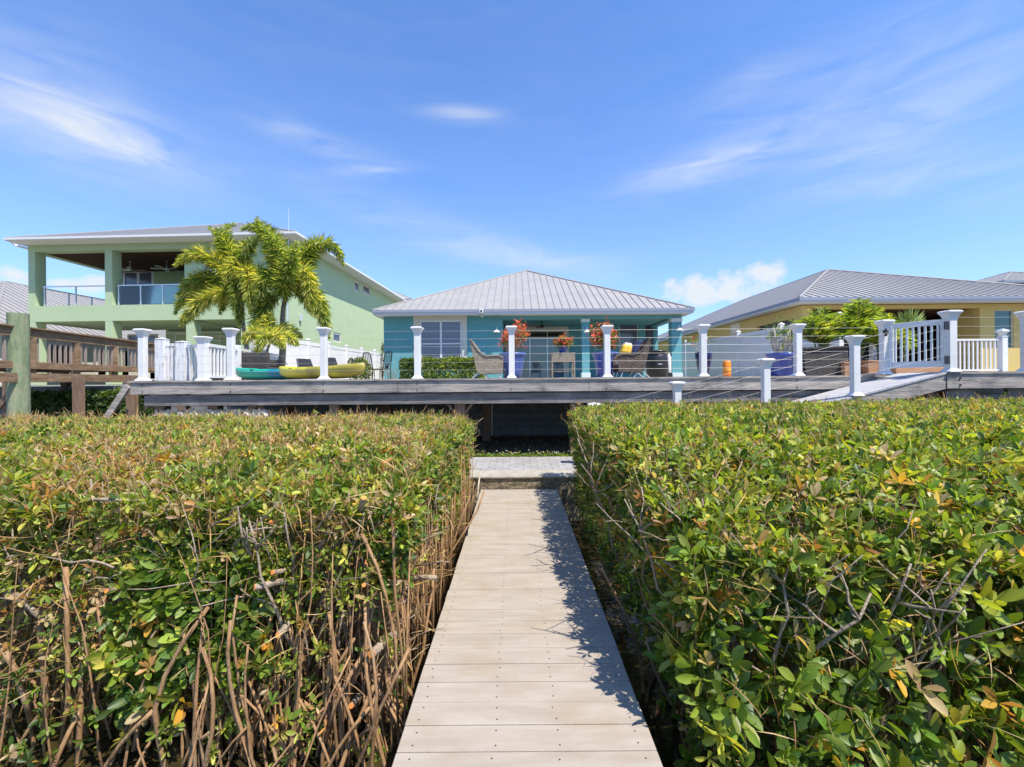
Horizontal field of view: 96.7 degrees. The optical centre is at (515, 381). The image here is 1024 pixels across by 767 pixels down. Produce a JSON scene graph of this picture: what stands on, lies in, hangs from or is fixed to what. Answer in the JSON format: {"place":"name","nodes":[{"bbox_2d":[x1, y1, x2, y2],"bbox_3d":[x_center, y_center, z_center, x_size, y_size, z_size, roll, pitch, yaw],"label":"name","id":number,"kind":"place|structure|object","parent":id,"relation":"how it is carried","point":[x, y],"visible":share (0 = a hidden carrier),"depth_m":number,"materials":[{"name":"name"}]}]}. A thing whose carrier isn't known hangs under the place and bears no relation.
{"place":"outdoors","nodes":[
{"label":"outdoors","id":0,"kind":"place"},
{"bbox_2d":[0,384,123,385],"bbox_3d":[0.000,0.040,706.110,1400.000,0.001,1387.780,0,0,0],"label":"yard ground","id":1,"kind":"structure","parent":0,"point":[85,385],"depth_m":18.33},
{"bbox_2d":[172,221,271,349],"bbox_3d":[-9.301,-2.588,14.243,4.528,5.366,1.996,0,0,17],"label":"foxtail palm","id":2,"kind":"object","parent":1,"relation":"on","point":[235,268],"visible":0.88,"depth_m":13.76,"materials":[{"name":"green plant"}]},
{"bbox_2d":[193,336,278,379],"bbox_3d":[-7.412,-0.474,12.632,0.305,1.098,4.801,0,0,-7],"label":"white balustrade","id":3,"kind":"object","parent":1,"relation":"on","point":[204,364],"visible":0.49,"depth_m":10.55,"materials":[{"name":"plastic"}]},
{"bbox_2d":[241,311,303,352],"bbox_3d":[-6.916,-0.968,12.823,1.664,2.104,1.357,0,0,-11],"label":"foxtail palm","id":4,"kind":"object","parent":1,"relation":"on","point":[278,340],"visible":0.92,"depth_m":12.72,"materials":[{"name":"green plant"}]},
{"bbox_2d":[287,208,288,321],"bbox_3d":[-10.307,-3.858,20.600,0.127,7.911,0.058,0,0,0],"label":"antenna mast","id":5,"kind":"object","parent":1,"relation":"on","point":[288,245],"visible":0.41,"depth_m":20.59,"materials":[{"name":"silver metal"}]},
{"bbox_2d":[239,216,346,361],"bbox_3d":[-6.995,-2.471,13.749,3.182,5.135,2.400,0,0,20],"label":"foxtail palm","id":6,"kind":"object","parent":1,"relation":"on","point":[287,274],"visible":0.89,"depth_m":13.15,"materials":[{"name":"green plant"}]},
{"bbox_2d":[250,338,383,379],"bbox_3d":[-8.415,-0.852,21.550,0.175,1.870,12.131,0,0,6],"label":"vinyl fence","id":7,"kind":"object","parent":1,"relation":"on","point":[341,355],"visible":0.42,"depth_m":19.77,"materials":[{"name":"white plastic"}]},
{"bbox_2d":[347,356,373,378],"bbox_3d":[-4.819,-0.363,14.055,0.819,0.842,0.890,0,0,0],"label":"shrub","id":8,"kind":"object","parent":1,"relation":"on","point":[366,374],"visible":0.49,"depth_m":13.95,"materials":[{"name":"green plant"}]},
{"bbox_2d":[362,352,382,378],"bbox_3d":[-4.604,-0.446,14.613,0.500,1.003,0.445,0,0,20],"label":"iron chair","id":9,"kind":"object","parent":1,"relation":"on","point":[369,361],"visible":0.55,"depth_m":14.70,"materials":[{"name":"black metal"}]},
{"bbox_2d":[372,351,392,378],"bbox_3d":[-4.175,-0.450,14.229,0.445,1.003,0.500,0,0,40],"label":"iron chair","id":10,"kind":"object","parent":1,"relation":"on","point":[388,362],"visible":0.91,"depth_m":14.31,"materials":[{"name":"black metal"}]},
{"bbox_2d":[398,357,413,378],"bbox_3d":[-3.770,-0.384,16.130,0.736,0.993,0.994,0,0,0],"label":"shrub","id":11,"kind":"object","parent":1,"relation":"on","point":[408,368],"visible":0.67,"depth_m":15.81,"materials":[{"name":"green plant"}]},
{"bbox_2d":[421,355,486,378],"bbox_3d":[-2.224,-0.422,16.149,2.393,1.071,1.198,0,0,0],"label":"shrub","id":12,"kind":"object","parent":1,"relation":"on","point":[461,365],"visible":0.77,"depth_m":15.71,"materials":[{"name":"green plant"}]},
{"bbox_2d":[498,317,530,377],"bbox_3d":[0.022,-0.931,13.031,0.988,1.743,1.064,0,0,27],"label":"flower pot","id":13,"kind":"object","parent":1,"relation":"on","point":[518,339],"visible":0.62,"depth_m":12.80,"materials":[{"name":"blue ceramic"}]},
{"bbox_2d":[372,270,694,378],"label":"blue house","id":14,"kind":"structure","parent":1,"relation":"on","point":[451,321],"depth_m":17.55,"materials":[{"name":"teal paint"}]},
{"bbox_2d":[419,320,461,361],"bbox_3d":[-2.888,-1.507,17.545,1.644,1.694,0.050,0,0,0],"label":"window","id":15,"kind":"structure","parent":14,"relation":"in","point":[437,336],"depth_m":17.55,"materials":[{"name":"glass"}]},
{"bbox_2d":[514,338,564,377],"bbox_3d":[0.945,-0.975,20.555,2.523,1.955,0.050,0,0,0],"label":"sliding door","id":16,"kind":"structure","parent":14,"relation":"in","point":[538,349],"depth_m":20.56,"materials":[{"name":"teal glass"}]},
{"bbox_2d":[528,321,554,327],"bbox_3d":[1.081,-2.341,18.900,0.948,0.290,0.948,0,0,25],"label":"ceiling fan","id":17,"kind":"object","parent":14,"relation":"hanging from","point":[539,326],"visible":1,"depth_m":18.86,"materials":[{"name":"black metal"}]},
{"bbox_2d":[594,325,601,349],"bbox_3d":[3.779,-1.985,20.555,0.489,1.142,0.050,0,0,0],"label":"window","id":18,"kind":"structure","parent":14,"relation":"in","point":[595,348],"depth_m":20.56,"materials":[{"name":"beige"}]},
{"bbox_2d":[619,325,637,354],"bbox_3d":[5.085,-1.849,20.555,0.870,1.523,0.050,0,0,0],"label":"window","id":19,"kind":"structure","parent":14,"relation":"in","point":[625,330],"depth_m":20.56,"materials":[{"name":"blue"}]},
{"bbox_2d":[644,325,654,376],"bbox_3d":[6.027,-1.309,20.555,0.462,2.548,0.050,0,0,0],"label":"side door","id":20,"kind":"structure","parent":14,"relation":"in","point":[648,330],"depth_m":20.56,"materials":[{"name":"teal"}]},
{"bbox_2d":[587,316,619,376],"bbox_3d":[2.576,-0.955,12.998,0.973,1.751,1.088,0,0,44],"label":"flower pot","id":21,"kind":"object","parent":1,"relation":"on","point":[598,356],"visible":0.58,"depth_m":12.82,"materials":[{"name":"ceramic"}]},
{"bbox_2d":[646,350,667,376],"bbox_3d":[4.491,-0.499,14.498,0.680,0.979,0.685,0,0,0],"label":"drum smoker","id":22,"kind":"object","parent":1,"relation":"on","point":[656,359],"visible":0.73,"depth_m":14.22,"materials":[{"name":"black metal"}]},
{"bbox_2d":[667,353,672,376],"bbox_3d":[5.045,-0.463,15.000,0.180,0.890,0.180,0,0,0],"label":"white canister","id":23,"kind":"object","parent":1,"relation":"on","point":[670,374],"visible":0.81,"depth_m":14.93,"materials":[{"name":"plastic"}]},
{"bbox_2d":[684,340,690,376],"bbox_3d":[6.114,-0.746,16.198,0.253,1.440,0.099,0,0,0],"label":"shower pole","id":24,"kind":"object","parent":1,"relation":"on","point":[685,341],"visible":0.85,"depth_m":16.18,"materials":[{"name":"silver metal"}]},
{"bbox_2d":[682,312,843,376],"bbox_3d":[8.678,-1.010,17.750,0.178,1.930,9.749,0,0,-7],"label":"vinyl fence","id":25,"kind":"object","parent":1,"relation":"on","point":[737,357],"visible":0.38,"depth_m":17.68,"materials":[{"name":"white plastic"}]},
{"bbox_2d":[658,269,1023,371],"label":"yellow house","id":26,"kind":"structure","parent":1,"relation":"on","point":[999,303],"depth_m":16.57,"materials":[{"name":"yellow paint"}]},
{"bbox_2d":[730,323,738,333],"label":"window","id":27,"kind":"structure","parent":26,"relation":"in","point":[734,327],"depth_m":20.72,"materials":[{"name":"white glass"}]},
{"bbox_2d":[995,310,1012,347],"bbox_3d":[16.902,-1.807,15.815,0.658,1.316,0.050,0,0,0],"label":"window","id":28,"kind":"structure","parent":26,"relation":"in","point":[1003,318],"depth_m":15.82,"materials":[{"name":"beige"}]},
{"bbox_2d":[0,281,165,384],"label":"grey roof house","id":29,"kind":"structure","parent":0,"point":[13,297],"depth_m":27.51,"materials":[{"name":"metal"}]},
{"bbox_2d":[49,344,68,373],"bbox_3d":[-25.812,-1.086,25.200,0.050,2.000,2.400,0,0,0],"label":"window","id":30,"kind":"structure","parent":29,"relation":"in","point":[51,344],"depth_m":25.88,"materials":[{"name":"black glass"}]},
{"bbox_2d":[96,347,129,374],"bbox_3d":[-25.812,-1.086,29.200,0.050,2.000,2.400,0,0,0],"label":"window","id":31,"kind":"structure","parent":29,"relation":"in","point":[101,373],"depth_m":28.13,"materials":[{"name":"white glass"}]},
{"bbox_2d":[4,223,405,384],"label":"green house","id":32,"kind":"structure","parent":0,"point":[133,299],"depth_m":21.84,"materials":[{"name":"green paint"}]},
{"bbox_2d":[122,261,144,272],"bbox_3d":[-19.890,-5.920,23.530,1.332,0.510,1.400,0,0,-17],"label":"ceiling fan","id":33,"kind":"object","parent":32,"relation":"hanging from","point":[128,269],"visible":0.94,"depth_m":23.49,"materials":[{"name":"silver metal"}]},
{"bbox_2d":[122,272,153,304],"bbox_3d":[-21.337,-4.702,25.733,1.875,3.196,0.050,0,0,2],"label":"french door","id":34,"kind":"structure","parent":32,"relation":"in","point":[128,278],"depth_m":25.73,"materials":[{"name":"white glass"}]},
{"bbox_2d":[127,334,157,366],"bbox_3d":[-21.052,-1.688,25.672,1.767,1.932,0.050,0,0,2],"label":"window","id":35,"kind":"structure","parent":32,"relation":"in","point":[151,339],"depth_m":25.68,"materials":[{"name":"beige glass"}]},
{"bbox_2d":[151,261,182,271],"bbox_3d":[-17.940,-5.934,23.471,1.400,0.510,1.332,0,0,38],"label":"ceiling fan","id":36,"kind":"object","parent":32,"relation":"hanging from","point":[166,269],"visible":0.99,"depth_m":23.31,"materials":[{"name":"silver metal"}]},
{"bbox_2d":[174,333,185,342],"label":"window","id":37,"kind":"structure","parent":32,"relation":"in","point":[175,334],"depth_m":25.56,"materials":[{"name":"beige glass"}]},
{"bbox_2d":[203,250,215,274],"bbox_3d":[-14.268,-5.209,21.240,0.637,1.769,0.050,0,0,2],"label":"window","id":38,"kind":"structure","parent":32,"relation":"in","point":[206,250],"depth_m":21.23,"materials":[{"name":"white glass"}]},
{"bbox_2d":[208,335,225,352],"bbox_3d":[-16.477,-1.236,25.472,1.566,2.659,0.050,0,0,2],"label":"sliding door","id":39,"kind":"structure","parent":32,"relation":"in","point":[219,336],"depth_m":25.45,"materials":[{"name":"beige"}]},
{"bbox_2d":[333,332,340,342],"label":"window","id":40,"kind":"structure","parent":32,"relation":"in","point":[336,336],"depth_m":26.16,"materials":[{"name":"beige glass"}]},
{"bbox_2d":[355,281,358,292],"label":"window","id":41,"kind":"structure","parent":32,"relation":"in","point":[356,283],"depth_m":29.16,"materials":[{"name":"beige glass"}]},
{"bbox_2d":[363,284,369,295],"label":"window","id":42,"kind":"structure","parent":32,"relation":"in","point":[366,290],"depth_m":30.84,"materials":[{"name":"beige glass"}]},
{"bbox_2d":[379,343,383,376],"bbox_3d":[-7.081,-1.000,24.215,0.423,2.148,0.530,0,0,0],"label":"shrub","id":43,"kind":"object","parent":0,"point":[381,361],"visible":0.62,"depth_m":24.17,"materials":[{"name":"green plant"}]},
{"bbox_2d":[384,365,397,378],"bbox_3d":[-4.573,-0.319,16.608,0.702,0.750,0.177,0,0,0],"label":"bare twig bush","id":44,"kind":"object","parent":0,"point":[392,376],"visible":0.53,"depth_m":16.60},
{"bbox_2d":[394,291,411,299],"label":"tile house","id":45,"kind":"structure","parent":0,"point":[404,297],"depth_m":60.84,"materials":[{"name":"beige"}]},
{"bbox_2d":[44,456,918,470],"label":"paver path","id":46,"kind":"structure","parent":0,"point":[509,463],"depth_m":7.92,"materials":[{"name":"concrete"}]},
{"bbox_2d":[0,520,1019,766],"bbox_3d":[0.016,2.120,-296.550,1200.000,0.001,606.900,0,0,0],"label":"water","id":47,"kind":"structure","parent":0,"point":[664,732],"depth_m":2.85,"materials":[{"name":"black liquid"}]},
{"bbox_2d":[0,683,398,766],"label":"floating leaves","id":48,"kind":"object","parent":47,"relation":"on","point":[86,736],"visible":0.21,"depth_m":2.66,"materials":[{"name":"brown plant"}]},
{"bbox_2d":[0,401,484,766],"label":"mangrove hedge","id":49,"kind":"object","parent":47,"relation":"in","point":[243,537],"visible":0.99,"depth_m":2.63,"materials":[{"name":"green plant"}]},
{"bbox_2d":[41,468,1002,521],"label":"seawall","id":50,"kind":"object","parent":47,"relation":"in","point":[559,480],"visible":0.08,"depth_m":6.87,"materials":[{"name":"concrete"}]},
{"bbox_2d":[475,471,482,499],"bbox_3d":[-0.540,1.549,6.755,0.037,0.370,0.301,0,0,14],"label":"mooring rope","id":51,"kind":"object","parent":50,"relation":"hanging from","point":[478,485],"visible":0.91,"depth_m":6.70,"materials":[{"name":"white fabric"}]},
{"bbox_2d":[392,489,662,766],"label":"boardwalk","id":52,"kind":"structure","parent":47,"relation":"in","point":[523,666],"depth_m":2.60,"materials":[{"name":"beige wood"}]},
{"bbox_2d":[561,391,1023,766],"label":"mangrove hedge","id":53,"kind":"object","parent":47,"relation":"in","point":[949,444],"visible":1,"depth_m":2.24,"materials":[{"name":"green plant"}]},
{"bbox_2d":[0,0,1023,386],"label":"sky","id":54,"kind":"structure","parent":0,"point":[709,156],"materials":[{"name":"blue"}]},
{"bbox_2d":[471,436,810,469],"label":"ground","id":55,"kind":"structure","parent":0,"point":[513,447],"depth_m":10.44,"materials":[{"name":"black soil"}]},
{"bbox_2d":[6,312,30,417],"bbox_3d":[-10.108,0.461,9.250,0.351,3.670,0.351,0,0,0],"label":"piling","id":56,"kind":"object","parent":55,"relation":"on","point":[18,395],"visible":0.48,"depth_m":9.15,"materials":[{"name":"green wood"}]},
{"bbox_2d":[0,323,154,418],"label":"brown deck","id":57,"kind":"structure","parent":55,"relation":"on","point":[75,378],"depth_m":10.29,"materials":[{"name":"brown wood"}]},
{"bbox_2d":[31,387,153,422],"bbox_3d":[-10.818,0.902,11.556,3.092,1.522,1.109,0,0,0],"label":"shrub","id":58,"kind":"object","parent":55,"relation":"on","point":[49,401],"visible":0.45,"depth_m":11.23,"materials":[{"name":"green plant"}]},
{"bbox_2d":[154,408,282,453],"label":"shell rock bank","id":59,"kind":"structure","parent":55,"relation":"on","point":[172,411],"depth_m":8.73,"materials":[{"name":"grey stone"}]},
{"bbox_2d":[0,386,1003,435],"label":"block wall","id":60,"kind":"structure","parent":55,"relation":"on","point":[522,419],"depth_m":12.05,"materials":[{"name":"concrete"}]},
{"bbox_2d":[127,375,889,453],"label":"grey deck","id":61,"kind":"structure","parent":55,"relation":"on","point":[336,394],"depth_m":8.60,"materials":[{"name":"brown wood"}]},
{"bbox_2d":[155,338,196,380],"bbox_3d":[-7.959,-0.522,10.856,1.284,1.044,0.353,0,0,10],"label":"white balustrade","id":62,"kind":"object","parent":61,"relation":"on","point":[174,368],"visible":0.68,"depth_m":10.80,"materials":[{"name":"paint"}]},
{"bbox_2d":[214,353,284,379],"bbox_3d":[-7.324,-0.355,12.548,1.560,0.800,0.800,0,0,6],"label":"wicker sofa","id":63,"kind":"object","parent":61,"relation":"on","point":[257,360],"visible":0.34,"depth_m":12.13,"materials":[{"name":"beige wicker"}]},
{"bbox_2d":[236,364,290,379],"bbox_3d":[-5.932,-0.241,11.350,2.450,0.408,0.680,0,0,12],"label":"kayak","id":64,"kind":"object","parent":61,"relation":"on","point":[260,374],"visible":0.59,"depth_m":11.14,"materials":[{"name":"teal plastic"}]},
{"bbox_2d":[279,357,364,378],"bbox_3d":[-4.362,-0.282,10.100,2.950,0.466,0.700,0,0,32],"label":"kayak","id":65,"kind":"object","parent":61,"relation":"on","point":[305,369],"visible":0.84,"depth_m":9.74,"materials":[{"name":"yellow plastic"}]},
{"bbox_2d":[469,340,503,377],"bbox_3d":[-0.790,-0.581,12.500,0.916,1.071,0.739,0,0,0],"label":"wicker armchair","id":66,"kind":"object","parent":61,"relation":"on","point":[485,364],"visible":0.93,"depth_m":12.16,"materials":[{"name":"beige wicker"}]},
{"bbox_2d":[492,404,492,434],"bbox_3d":[-0.624,0.994,11.900,0.030,0.852,0.023,0,0,0],"label":"drain pipe","id":67,"kind":"object","parent":61,"relation":"attached to","point":[492,419],"visible":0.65,"depth_m":11.90,"materials":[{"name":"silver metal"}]},
{"bbox_2d":[132,324,872,380],"bbox_3d":[-0.209,-0.556,8.670,14.010,0.992,0.214,0,0,0],"label":"cable railing","id":68,"kind":"object","parent":61,"relation":"on","point":[231,333],"visible":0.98,"depth_m":8.62,"materials":[{"name":"white plastic"}]},
{"bbox_2d":[550,352,574,377],"bbox_3d":[1.247,-0.409,12.200,0.640,0.680,0.520,0,0,0],"label":"side table","id":69,"kind":"object","parent":61,"relation":"on","point":[562,357],"visible":0.76,"depth_m":11.95,"materials":[{"name":"beige wicker"}]},
{"bbox_2d":[551,332,575,352],"bbox_3d":[1.278,-1.012,12.188,0.685,0.523,0.774,0,0,0],"label":"flower pot","id":70,"kind":"object","parent":69,"relation":"on","point":[562,343],"visible":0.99,"depth_m":12.07,"materials":[{"name":"ceramic"}]},
{"bbox_2d":[613,338,651,376],"bbox_3d":[3.151,-0.611,12.400,0.916,1.071,0.739,0,0,0],"label":"wicker armchair","id":71,"kind":"object","parent":61,"relation":"on","point":[630,363],"visible":0.9,"depth_m":12.06,"materials":[{"name":"brown wicker"}]},
{"bbox_2d":[619,344,631,353],"bbox_3d":[2.958,-0.855,12.270,0.292,0.269,0.300,0,0,0],"label":"cushion","id":72,"kind":"object","parent":71,"relation":"on","point":[626,349],"visible":0.94,"depth_m":12.13,"materials":[{"name":"yellow fabric"}]},
{"bbox_2d":[630,340,641,353],"bbox_3d":[3.265,-0.908,12.400,0.256,0.395,0.440,0,0,0],"label":"cushion","id":73,"kind":"object","parent":71,"relation":"on","point":[635,347],"visible":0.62,"depth_m":12.20,"materials":[{"name":"blue fabric"}]},
{"bbox_2d":[688,334,713,376],"bbox_3d":[4.965,-0.676,12.234,0.563,1.157,0.497,0,0,0],"label":"flower pot","id":74,"kind":"object","parent":61,"relation":"on","point":[709,356],"visible":0.41,"depth_m":12.11,"materials":[{"name":"blue ceramic"}]},
{"bbox_2d":[723,361,730,375],"bbox_3d":[5.564,-0.319,12.000,0.206,0.435,0.206,0,0,0],"label":"orange float","id":75,"kind":"object","parent":61,"relation":"on","point":[726,367],"visible":0.73,"depth_m":11.92,"materials":[{"name":"orange plastic"}]},
{"bbox_2d":[764,316,803,375],"bbox_3d":[6.262,-0.816,10.571,0.835,1.419,0.900,0,0,0],"label":"bonsai pot","id":76,"kind":"object","parent":61,"relation":"on","point":[779,354],"visible":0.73,"depth_m":10.40,"materials":[{"name":"ceramic"}]},
{"bbox_2d":[792,346,848,375],"bbox_3d":[6.912,-0.442,10.338,1.008,0.660,0.604,0,0,8],"label":"wicker planter","id":77,"kind":"object","parent":61,"relation":"on","point":[826,361],"visible":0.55,"depth_m":10.09,"materials":[{"name":"grey wicker"}]},
{"bbox_2d":[472,433,568,453],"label":"fallen leaves","id":78,"kind":"object","parent":55,"relation":"on","point":[521,444],"visible":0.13,"depth_m":10.22,"materials":[{"name":"brown plant"}]},
{"bbox_2d":[473,450,571,456],"bbox_3d":[0.508,1.438,9.013,19.082,0.170,1.004,0,0,0],"label":"weed strip","id":79,"kind":"object","parent":55,"relation":"on","point":[532,454],"visible":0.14,"depth_m":8.71,"materials":[{"name":"green plant"}]},
{"bbox_2d":[588,372,946,465],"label":"ramp","id":80,"kind":"structure","parent":55,"relation":"on","point":[909,384],"depth_m":7.62,"materials":[{"name":"grey wood"}]},
{"bbox_2d":[587,310,962,417],"bbox_3d":[4.322,0.096,7.660,6.219,2.534,0.228,0,0,0],"label":"ramp cable railing","id":81,"kind":"object","parent":80,"relation":"on","point":[949,337],"visible":0.61,"depth_m":7.61,"materials":[{"name":"white plastic"}]},
{"bbox_2d":[874,320,894,374],"bbox_3d":[6.821,-0.629,8.416,0.224,1.012,0.232,0,0,0],"label":"gate latch post","id":82,"kind":"object","parent":80,"relation":"on","point":[883,326],"visible":0.99,"depth_m":8.36,"materials":[{"name":"white plastic"}]},
{"bbox_2d":[889,319,949,368],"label":"white gate","id":83,"kind":"structure","parent":82,"relation":"attached to","point":[894,363],"depth_m":8.02,"materials":[{"name":"plastic"}]},
{"bbox_2d":[860,371,1023,400],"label":"side platform","id":84,"kind":"structure","parent":55,"relation":"on","point":[1011,383],"depth_m":7.60,"materials":[{"name":"grey wood"}]},
{"bbox_2d":[782,305,867,352],"bbox_3d":[7.537,-0.962,11.081,2.301,1.691,1.056,0,0,-20],"label":"areca palm","id":85,"kind":"object","parent":84,"relation":"on","point":[815,329],"visible":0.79,"depth_m":10.86,"materials":[{"name":"plant"}]},
{"bbox_2d":[840,362,860,374],"bbox_3d":[7.342,-0.265,10.100,0.370,0.300,0.370,0,0,0],"label":"terracotta pot","id":86,"kind":"object","parent":84,"relation":"on","point":[844,368],"visible":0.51,"depth_m":9.95,"materials":[{"name":"orange ceramic"}]},
{"bbox_2d":[823,297,905,373],"bbox_3d":[8.370,-1.139,11.288,2.364,2.031,1.468,0,0,0],"label":"areca palm","id":87,"kind":"object","parent":84,"relation":"on","point":[856,314],"visible":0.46,"depth_m":11.04,"materials":[{"name":"plant"}]},
{"bbox_2d":[860,360,878,373],"bbox_3d":[7.695,-0.283,9.900,0.270,0.330,0.270,0,0,0],"label":"terracotta pot","id":88,"kind":"object","parent":84,"relation":"on","point":[866,368],"visible":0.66,"depth_m":9.79,"materials":[{"name":"orange ceramic"}]},
{"bbox_2d":[869,343,876,359],"bbox_3d":[8.480,-0.537,10.805,0.110,0.988,0.110,0,0,0],"label":"garden post","id":89,"kind":"object","parent":84,"relation":"on","point":[872,352],"visible":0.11,"depth_m":10.75,"materials":[{"name":"white plastic"}]},
{"bbox_2d":[856,313,917,371],"bbox_3d":[8.875,-0.860,10.743,1.886,1.467,1.116,0,0,-14],"label":"areca palm","id":90,"kind":"object","parent":84,"relation":"on","point":[873,339],"visible":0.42,"depth_m":10.60,"materials":[{"name":"plant"}]},
{"bbox_2d":[892,306,926,361],"bbox_3d":[9.751,-1.018,11.569,1.084,1.769,0.491,0,0,0],"label":"fan palm","id":91,"kind":"object","parent":84,"relation":"on","point":[910,317],"visible":0.27,"depth_m":11.37,"materials":[{"name":"plant"}]},
{"bbox_2d":[890,367,943,372],"bbox_3d":[8.443,-0.203,9.600,1.050,0.160,0.240,0,0,0],"label":"terracotta trough","id":92,"kind":"object","parent":84,"relation":"on","point":[911,370],"visible":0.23,"depth_m":9.48,"materials":[{"name":"orange ceramic"}]},
{"bbox_2d":[957,329,1009,370],"bbox_3d":[11.068,-0.661,10.995,1.559,1.196,0.180,0,0,0],"label":"picket railing","id":93,"kind":"object","parent":84,"relation":"on","point":[1002,349],"visible":0.6,"depth_m":10.99,"materials":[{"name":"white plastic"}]},
{"bbox_2d":[957,311,1023,370],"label":"platform cable railing","id":94,"kind":"object","parent":84,"relation":"on","point":[1020,315],"visible":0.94,"depth_m":7.67,"materials":[{"name":"white plastic"}]},
{"bbox_2d":[977,271,1023,283],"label":"grey house","id":95,"kind":"structure","parent":0,"point":[1014,277],"depth_m":38.44,"materials":[{"name":"beige metal"}]}
]}

